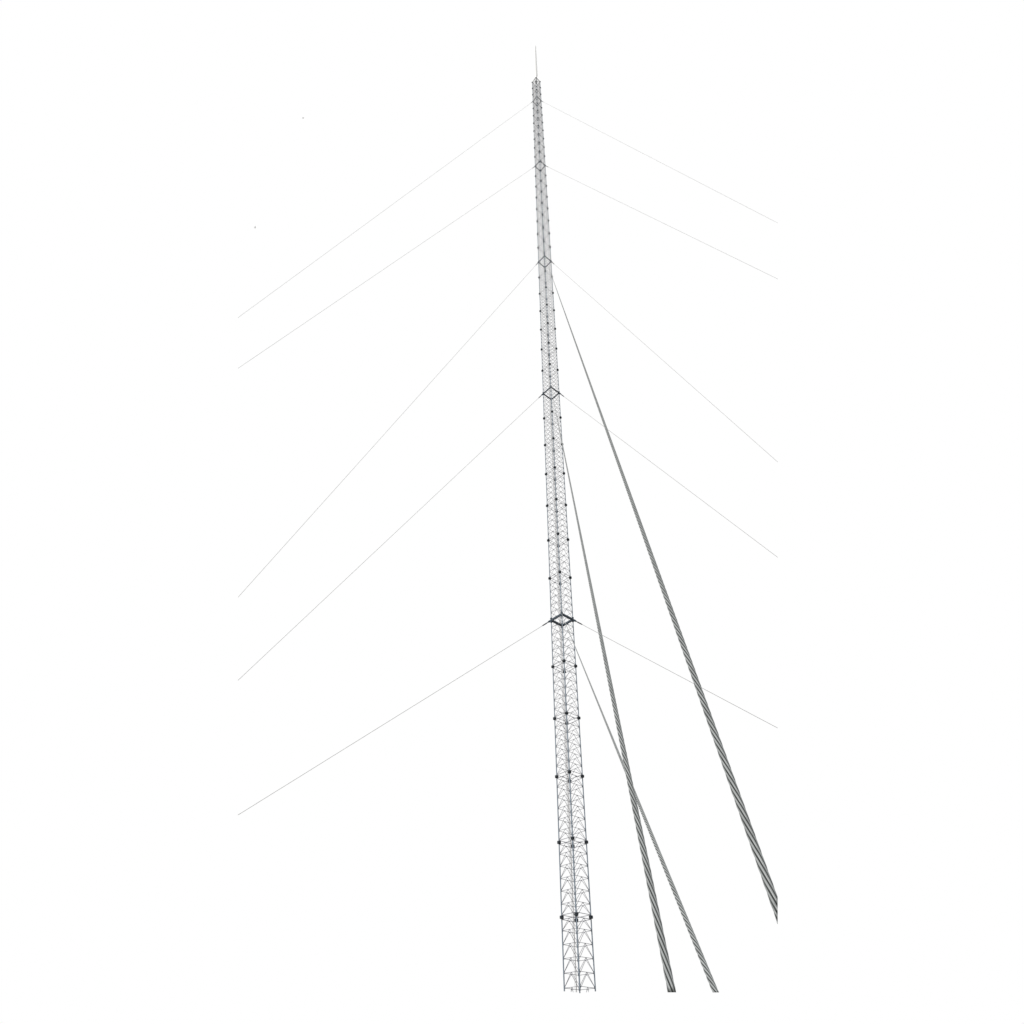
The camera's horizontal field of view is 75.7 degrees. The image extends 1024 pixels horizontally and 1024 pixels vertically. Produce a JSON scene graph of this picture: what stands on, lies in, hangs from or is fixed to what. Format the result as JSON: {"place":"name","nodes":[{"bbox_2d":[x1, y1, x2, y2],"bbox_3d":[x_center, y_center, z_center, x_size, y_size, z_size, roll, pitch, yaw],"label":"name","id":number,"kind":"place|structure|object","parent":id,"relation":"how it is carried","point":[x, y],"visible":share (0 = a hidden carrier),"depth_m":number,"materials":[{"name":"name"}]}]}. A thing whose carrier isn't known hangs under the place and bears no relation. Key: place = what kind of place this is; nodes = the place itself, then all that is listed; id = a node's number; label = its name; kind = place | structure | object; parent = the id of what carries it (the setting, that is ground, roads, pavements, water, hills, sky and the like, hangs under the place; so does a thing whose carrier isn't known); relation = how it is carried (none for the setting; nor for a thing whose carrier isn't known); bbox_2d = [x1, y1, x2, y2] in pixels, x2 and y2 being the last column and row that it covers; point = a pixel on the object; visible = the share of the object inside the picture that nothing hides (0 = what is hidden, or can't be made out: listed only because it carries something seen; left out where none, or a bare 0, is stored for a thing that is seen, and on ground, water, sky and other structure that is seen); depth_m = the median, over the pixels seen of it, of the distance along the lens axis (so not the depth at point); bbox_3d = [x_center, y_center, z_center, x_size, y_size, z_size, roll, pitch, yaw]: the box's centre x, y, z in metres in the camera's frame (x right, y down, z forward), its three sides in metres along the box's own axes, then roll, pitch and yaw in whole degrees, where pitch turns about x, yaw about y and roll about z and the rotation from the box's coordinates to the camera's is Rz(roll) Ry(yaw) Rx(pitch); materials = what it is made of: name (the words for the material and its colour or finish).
{"place":"outdoors","nodes":[
{"label":"outdoors","id":0,"kind":"place"},
{"bbox_2d":[0,0,1023,1023],"label":"sky","id":1,"kind":"structure","parent":0,"point":[149,477],"materials":[{"name":"white"}]},
{"bbox_2d":[532,77,595,992],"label":"lattice mast","id":2,"kind":"object","parent":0,"point":[566,713],"visible":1,"depth_m":79.09,"materials":[{"name":"metal"}]},
{"bbox_2d":[239,102,531,316],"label":"guy wire","id":3,"kind":"object","parent":2,"relation":"attached to","point":[374,217],"visible":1,"depth_m":152.93,"materials":[{"name":"metal"}]},
{"bbox_2d":[240,166,534,366],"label":"guy wire","id":4,"kind":"object","parent":2,"relation":"attached to","point":[383,269],"visible":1,"depth_m":136.58,"materials":[{"name":"metal"}]},
{"bbox_2d":[238,263,537,596],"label":"guy wire","id":5,"kind":"object","parent":2,"relation":"attached to","point":[378,440],"visible":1,"depth_m":100.66,"materials":[{"name":"metal"}]},
{"bbox_2d":[245,394,541,673],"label":"guy wire","id":6,"kind":"object","parent":2,"relation":"attached to","point":[383,543],"visible":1,"depth_m":87.73,"materials":[{"name":"metal"}]},
{"bbox_2d":[238,620,549,814],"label":"guy wire","id":7,"kind":"object","parent":2,"relation":"attached to","point":[396,716],"visible":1,"depth_m":71.57,"materials":[{"name":"metal"}]},
{"bbox_2d":[533,46,537,82],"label":"antenna pole","id":8,"kind":"object","parent":2,"relation":"attached to","point":[535,61],"visible":0.89,"depth_m":223.80,"materials":[{"name":"metal"}]},
{"bbox_2d":[539,157,574,976],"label":"guy wire","id":9,"kind":"object","parent":2,"relation":"attached to","point":[556,554],"visible":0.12,"depth_m":169.03,"materials":[{"name":"metal"}]},
{"bbox_2d":[542,220,574,975],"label":"guy wire","id":10,"kind":"object","parent":2,"relation":"attached to","point":[560,644],"visible":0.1,"depth_m":153.54,"materials":[{"name":"metal"}]},
{"bbox_2d":[548,347,575,972],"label":"guy wire","id":11,"kind":"object","parent":2,"relation":"attached to","point":[562,670],"visible":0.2,"depth_m":113.37,"materials":[{"name":"metal"}]},
{"bbox_2d":[554,473,576,991],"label":"guy wire","id":12,"kind":"object","parent":2,"relation":"attached to","point":[565,734],"visible":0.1,"depth_m":102.46,"materials":[{"name":"metal"}]},
{"bbox_2d":[564,684,576,985],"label":"guy wire","id":13,"kind":"object","parent":2,"relation":"attached to","point":[570,836],"visible":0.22,"depth_m":86.25,"materials":[{"name":"metal"}]},
{"bbox_2d":[551,389,675,991],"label":"guy cable","id":14,"kind":"object","parent":2,"relation":"attached to","point":[668,975],"visible":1,"depth_m":4.22,"materials":[{"name":"metal"}]},
{"bbox_2d":[561,614,718,991],"bbox_3d":[3.580,7.537,40.708,0.144,0.240,73.602,-2,-7,3],"label":"guy cable","id":15,"kind":"object","parent":2,"relation":"attached to","point":[709,977],"visible":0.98,"depth_m":5.82,"materials":[{"name":"metal"}]},
{"bbox_2d":[542,101,761,214],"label":"guy wire","id":16,"kind":"object","parent":2,"relation":"attached to","point":[662,163],"visible":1,"depth_m":162.04,"materials":[{"name":"metal"}]},
{"bbox_2d":[544,255,777,923],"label":"guy cable","id":17,"kind":"object","parent":2,"relation":"attached to","point":[760,862],"visible":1,"depth_m":4.04,"materials":[{"name":"metal"}]},
{"bbox_2d":[546,166,776,278],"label":"guy wire","id":18,"kind":"object","parent":2,"relation":"attached to","point":[655,219],"visible":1,"depth_m":141.32,"materials":[{"name":"metal"}]},
{"bbox_2d":[552,262,772,457],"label":"guy wire","id":19,"kind":"object","parent":2,"relation":"attached to","point":[668,365],"visible":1,"depth_m":107.89,"materials":[{"name":"metal"}]},
{"bbox_2d":[560,393,776,556],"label":"guy wire","id":20,"kind":"object","parent":2,"relation":"attached to","point":[675,480],"visible":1,"depth_m":92.38,"materials":[{"name":"metal"}]},
{"bbox_2d":[574,619,776,727],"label":"guy wire","id":21,"kind":"object","parent":2,"relation":"attached to","point":[667,669],"visible":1,"depth_m":73.09,"materials":[{"name":"metal"}]}
]}

